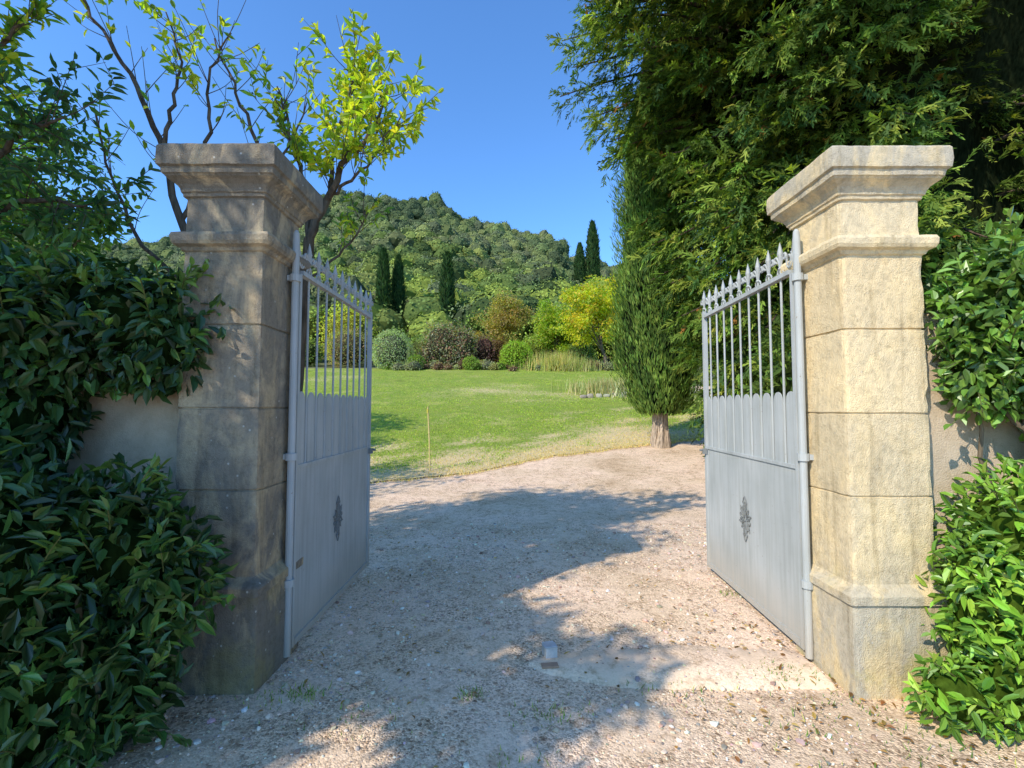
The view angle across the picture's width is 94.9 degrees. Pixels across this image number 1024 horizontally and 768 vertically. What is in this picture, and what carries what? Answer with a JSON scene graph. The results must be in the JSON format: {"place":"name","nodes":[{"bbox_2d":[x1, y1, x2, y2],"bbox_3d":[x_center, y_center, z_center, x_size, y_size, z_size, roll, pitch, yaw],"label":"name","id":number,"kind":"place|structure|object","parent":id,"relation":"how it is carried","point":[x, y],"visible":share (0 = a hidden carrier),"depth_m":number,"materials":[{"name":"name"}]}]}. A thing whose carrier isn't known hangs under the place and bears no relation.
{"place":"outdoors","nodes":[
{"label":"outdoors","id":0,"kind":"place"},
{"bbox_2d":[0,0,723,266],"label":"sky","id":1,"kind":"structure","parent":0,"point":[495,150],"materials":[{"name":"blue"}]},
{"bbox_2d":[303,368,703,483],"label":"lawn","id":2,"kind":"structure","parent":0,"point":[411,376],"depth_m":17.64,"materials":[{"name":"green plant"}]},
{"bbox_2d":[383,357,625,371],"bbox_3d":[-0.525,-1.381,33.998,17.869,1.298,2.969,0,-3,0],"label":"flower border","id":3,"kind":"object","parent":2,"relation":"on","point":[414,365],"visible":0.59,"depth_m":33.63,"materials":[{"name":"green plant"}]},
{"bbox_2d":[551,374,625,396],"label":"ornamental grass","id":4,"kind":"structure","parent":2,"relation":"on","point":[597,386],"depth_m":23.26,"materials":[{"name":"green plant"}]},
{"bbox_2d":[305,220,714,385],"bbox_3d":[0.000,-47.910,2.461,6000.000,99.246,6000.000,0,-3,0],"label":"ground","id":5,"kind":"structure","parent":0,"point":[321,365],"depth_m":39.85,"materials":[{"name":"green plant"}]},
{"bbox_2d":[0,101,51,264],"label":"shade tree","id":6,"kind":"object","parent":5,"relation":"on","point":[13,216],"visible":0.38,"depth_m":6.52,"materials":[{"name":"green plant"}]},
{"bbox_2d":[0,65,136,266],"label":"shade tree","id":7,"kind":"object","parent":5,"relation":"on","point":[97,234],"visible":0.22,"depth_m":10.96,"materials":[{"name":"green plant"}]},
{"bbox_2d":[15,371,180,648],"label":"plastered garden wall","id":8,"kind":"structure","parent":5,"relation":"on","point":[130,430],"depth_m":2.79,"materials":[{"name":"paint"}]},
{"bbox_2d":[0,429,239,767],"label":"laurel hedge","id":9,"kind":"object","parent":5,"relation":"on","point":[102,588],"visible":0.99,"depth_m":2.05,"materials":[{"name":"green plant"}]},
{"bbox_2d":[0,226,233,493],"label":"ivy hedge","id":10,"kind":"object","parent":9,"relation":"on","point":[74,328],"visible":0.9,"depth_m":2.50,"materials":[{"name":"green plant"}]},
{"bbox_2d":[155,143,322,695],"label":"stone gate pillar","id":11,"kind":"structure","parent":5,"relation":"on","point":[252,207],"depth_m":2.67,"materials":[{"name":"stone"}]},
{"bbox_2d":[283,230,375,657],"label":"iron gate","id":12,"kind":"structure","parent":11,"relation":"attached to","point":[326,457],"depth_m":3.45,"materials":[{"name":"grey metal"}]},
{"bbox_2d":[305,336,324,366],"bbox_3d":[-16.773,-2.583,38.103,3.283,2.730,3.502,0,-3,0],"label":"round shrub","id":13,"kind":"object","parent":5,"relation":"on","point":[312,355],"visible":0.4,"depth_m":37.75,"materials":[{"name":"green plant"}]},
{"bbox_2d":[320,324,373,367],"bbox_3d":[-12.911,-2.843,37.250,4.242,3.534,4.245,0,-3,0],"label":"round shrub","id":14,"kind":"object","parent":5,"relation":"on","point":[344,350],"visible":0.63,"depth_m":36.28,"materials":[{"name":"green plant"}]},
{"bbox_2d":[312,301,381,364],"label":"yellow shrub","id":15,"kind":"object","parent":5,"relation":"on","point":[338,322],"visible":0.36,"depth_m":40.09,"materials":[{"name":"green plant"}]},
{"bbox_2d":[14,188,715,352],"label":"hillside forest","id":16,"kind":"object","parent":5,"relation":"on","point":[489,259],"visible":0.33,"depth_m":119.07,"materials":[{"name":"green plant"}]},
{"bbox_2d":[374,246,392,308],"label":"italian cypress","id":17,"kind":"object","parent":5,"relation":"on","point":[383,289],"visible":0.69,"depth_m":60.23,"materials":[{"name":"green plant"}]},
{"bbox_2d":[372,329,414,368],"bbox_3d":[-8.874,-2.522,35.000,3.400,3.190,3.220,0,-3,0],"label":"round shrub","id":18,"kind":"object","parent":5,"relation":"on","point":[392,349],"visible":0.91,"depth_m":34.19,"materials":[{"name":"green plant"}]},
{"bbox_2d":[390,253,406,315],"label":"italian cypress","id":19,"kind":"object","parent":5,"relation":"on","point":[399,288],"visible":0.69,"depth_m":62.17,"materials":[{"name":"green plant"}]},
{"bbox_2d":[407,354,425,369],"bbox_3d":[-7.025,-1.569,34.332,1.546,1.257,1.458,0,-3,0],"label":"boxwood ball","id":20,"kind":"object","parent":5,"relation":"on","point":[415,358],"visible":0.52,"depth_m":34.09,"materials":[{"name":"green plant"}]},
{"bbox_2d":[407,336,428,358],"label":"round shrub","id":21,"kind":"object","parent":5,"relation":"on","point":[416,344],"visible":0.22,"depth_m":37.81,"materials":[{"name":"green plant"}]},
{"bbox_2d":[427,407,430,469],"bbox_3d":[-1.832,1.258,10.350,0.098,1.521,0.038,0,-3,0],"label":"garden stake","id":22,"kind":"object","parent":5,"relation":"on","point":[428,436],"visible":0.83,"depth_m":10.35,"materials":[{"name":"beige wood"}]},
{"bbox_2d":[438,248,456,319],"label":"italian cypress","id":23,"kind":"object","parent":5,"relation":"on","point":[447,294],"visible":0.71,"depth_m":60.13,"materials":[{"name":"green plant"}]},
{"bbox_2d":[416,318,479,367],"bbox_3d":[-4.955,-3.050,36.221,5.167,4.057,3.119,0,-3,0],"label":"variegated shrub","id":24,"kind":"object","parent":5,"relation":"on","point":[445,345],"visible":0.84,"depth_m":35.47,"materials":[{"name":"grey plant"}]},
{"bbox_2d":[462,355,478,369],"bbox_3d":[-3.003,-1.510,34.140,1.364,1.217,1.380,0,-3,0],"label":"boxwood ball","id":25,"kind":"object","parent":5,"relation":"on","point":[469,361],"visible":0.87,"depth_m":33.79,"materials":[{"name":"green plant"}]},
{"bbox_2d":[472,332,497,362],"bbox_3d":[-2.185,-2.655,37.149,2.341,2.961,2.405,0,-3,0],"label":"berberis shrub","id":26,"kind":"object","parent":5,"relation":"on","point":[484,349],"visible":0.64,"depth_m":36.59,"materials":[{"name":"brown plant"}]},
{"bbox_2d":[491,335,508,363],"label":"berberis shrub","id":27,"kind":"object","parent":5,"relation":"on","point":[499,344],"visible":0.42,"depth_m":37.13,"materials":[{"name":"green plant"}]},
{"bbox_2d":[471,290,534,345],"bbox_3d":[-0.665,-4.706,40.122,5.395,6.419,4.286,2,-3,-30],"label":"smoke bush tree","id":28,"kind":"object","parent":5,"relation":"on","point":[500,317],"visible":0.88,"depth_m":39.51,"materials":[{"name":"brown plant"}]},
{"bbox_2d":[499,339,533,368],"bbox_3d":[0.330,-2.165,35.057,2.750,2.366,2.735,0,-3,0],"label":"boxwood ball","id":29,"kind":"object","parent":5,"relation":"on","point":[517,353],"visible":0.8,"depth_m":34.35,"materials":[{"name":"green plant"}]},
{"bbox_2d":[309,304,733,361],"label":"garden tree belt","id":30,"kind":"object","parent":5,"relation":"on","point":[524,330],"visible":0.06,"depth_m":48.43,"materials":[{"name":"green plant"}]},
{"bbox_2d":[521,331,553,365],"bbox_3d":[2.053,-2.941,38.190,3.282,3.530,3.466,2,-4,-37],"label":"round shrub","id":31,"kind":"object","parent":5,"relation":"on","point":[537,348],"visible":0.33,"depth_m":37.25,"materials":[{"name":"green plant"}]},
{"bbox_2d":[530,298,582,356],"bbox_3d":[3.609,-3.952,37.370,4.404,5.536,4.332,0,-3,0],"label":"autumn fruit tree","id":32,"kind":"object","parent":5,"relation":"on","point":[549,314],"visible":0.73,"depth_m":36.33,"materials":[{"name":"green plant"}]},
{"bbox_2d":[572,242,585,283],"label":"italian cypress","id":33,"kind":"object","parent":5,"relation":"on","point":[579,265],"visible":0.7,"depth_m":140.96,"materials":[{"name":"green plant"}]},
{"bbox_2d":[564,339,597,362],"bbox_3d":[5.193,-2.306,36.149,2.826,2.490,3.273,0,-3,0],"label":"round shrub","id":34,"kind":"object","parent":5,"relation":"on","point":[587,350],"visible":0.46,"depth_m":35.40,"materials":[{"name":"green plant"}]},
{"bbox_2d":[549,273,624,370],"bbox_3d":[5.909,-4.338,34.008,5.481,7.010,5.319,-3,-4,43],"label":"autumn fruit tree","id":35,"kind":"object","parent":5,"relation":"on","point":[593,304],"visible":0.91,"depth_m":33.24,"materials":[{"name":"yellow plant"}]},
{"bbox_2d":[584,220,602,281],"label":"italian cypress","id":36,"kind":"object","parent":5,"relation":"on","point":[592,260],"visible":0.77,"depth_m":140.79,"materials":[{"name":"green plant"}]},
{"bbox_2d":[590,281,623,356],"bbox_3d":[8.360,-4.795,38.468,5.318,7.023,5.712,-2,-4,39],"label":"autumn fruit tree","id":37,"kind":"object","parent":5,"relation":"on","point":[609,328],"visible":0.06,"depth_m":37.71,"materials":[{"name":"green plant"}]},
{"bbox_2d":[580,390,709,397],"bbox_3d":[7.325,0.461,22.966,8.575,0.605,0.673,1,-3,-12],"label":"stone edging","id":38,"kind":"object","parent":5,"relation":"on","point":[592,395],"visible":0.15,"depth_m":22.10,"materials":[{"name":"grey stone"}]},
{"bbox_2d":[545,0,1023,433],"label":"cedar tree","id":39,"kind":"object","parent":5,"relation":"on","point":[752,106],"visible":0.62,"depth_m":8.78,"materials":[{"name":"green plant"}]},
{"bbox_2d":[688,227,995,461],"bbox_3d":[7.141,-0.432,7.794,9.090,5.039,5.735,-2,-4,39],"label":"conifer shrub","id":40,"kind":"object","parent":5,"relation":"on","point":[778,385],"visible":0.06,"depth_m":7.77,"materials":[{"name":"green plant"}]},
{"bbox_2d":[766,145,953,699],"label":"stone gate pillar","id":41,"kind":"structure","parent":5,"relation":"on","point":[850,213],"depth_m":2.64,"materials":[{"name":"stone"}]},
{"bbox_2d":[902,452,1023,747],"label":"photinia shrub","id":42,"kind":"object","parent":5,"relation":"on","point":[981,615],"visible":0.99,"depth_m":2.29,"materials":[{"name":"green plant"}]},
{"bbox_2d":[923,310,1023,664],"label":"plastered garden wall","id":43,"kind":"structure","parent":5,"relation":"on","point":[953,447],"depth_m":2.73,"materials":[{"name":"paint"}]},
{"bbox_2d":[34,386,1023,767],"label":"gravel driveway","id":44,"kind":"structure","parent":0,"point":[624,488],"depth_m":3.00,"materials":[{"name":"beige gravel"}]},
{"bbox_2d":[0,0,160,264],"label":"broadleaf tree","id":45,"kind":"object","parent":44,"relation":"on","point":[14,28],"visible":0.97,"depth_m":3.44,"materials":[{"name":"green plant"}]},
{"bbox_2d":[63,0,443,391],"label":"young persimmon tree","id":46,"kind":"object","parent":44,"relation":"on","point":[360,105],"visible":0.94,"depth_m":4.16,"materials":[{"name":"green plant"}]},
{"bbox_2d":[125,531,1013,767],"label":"fallen leaves","id":47,"kind":"object","parent":44,"relation":"on","point":[882,722],"visible":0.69,"depth_m":2.44,"materials":[{"name":"brown plant"}]},
{"bbox_2d":[234,588,1016,767],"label":"weeds","id":48,"kind":"object","parent":44,"relation":"on","point":[554,705],"visible":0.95,"depth_m":2.42,"materials":[{"name":"green plant"}]},
{"bbox_2d":[603,79,712,448],"bbox_3d":[4.136,-3.877,13.366,2.798,11.630,2.837,2,-3,-28],"label":"cypress tree","id":49,"kind":"object","parent":44,"relation":"on","point":[658,389],"visible":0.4,"depth_m":12.66,"materials":[{"name":"green plant"}]},
{"bbox_2d":[528,644,836,690],"bbox_3d":[0.950,1.699,2.847,1.700,0.038,0.532,0,-3,0],"label":"concrete threshold","id":50,"kind":"object","parent":44,"relation":"on","point":[612,671],"visible":0.89,"depth_m":2.77,"materials":[{"name":"beige concrete"}]},
{"bbox_2d":[541,641,558,668],"bbox_3d":[0.228,1.656,2.880,0.109,0.078,0.221,0,-3,0],"label":"gate stop","id":51,"kind":"object","parent":50,"relation":"on","point":[549,649],"visible":1,"depth_m":2.90,"materials":[{"name":"metal"}]},
{"bbox_2d":[699,229,813,659],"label":"iron gate","id":52,"kind":"structure","parent":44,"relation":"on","point":[757,522],"depth_m":3.42,"materials":[{"name":"grey metal"}]},
{"bbox_2d":[921,205,1023,492],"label":"climbing ivy","id":53,"kind":"object","parent":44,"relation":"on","point":[980,306],"visible":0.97,"depth_m":2.54,"materials":[{"name":"green plant"}]},
{"bbox_2d":[508,347,585,371],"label":"ornamental grass","id":54,"kind":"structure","parent":0,"point":[549,361],"depth_m":33.31,"materials":[{"name":"green plant"}]},
{"bbox_2d":[546,356,601,371],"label":"ornamental grass","id":55,"kind":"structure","parent":0,"point":[585,367],"depth_m":32.98,"materials":[{"name":"green plant"}]},
{"bbox_2d":[600,381,699,398],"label":"ornamental grass","id":56,"kind":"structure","parent":0,"point":[616,394],"depth_m":22.35,"materials":[{"name":"green plant"}]}
]}

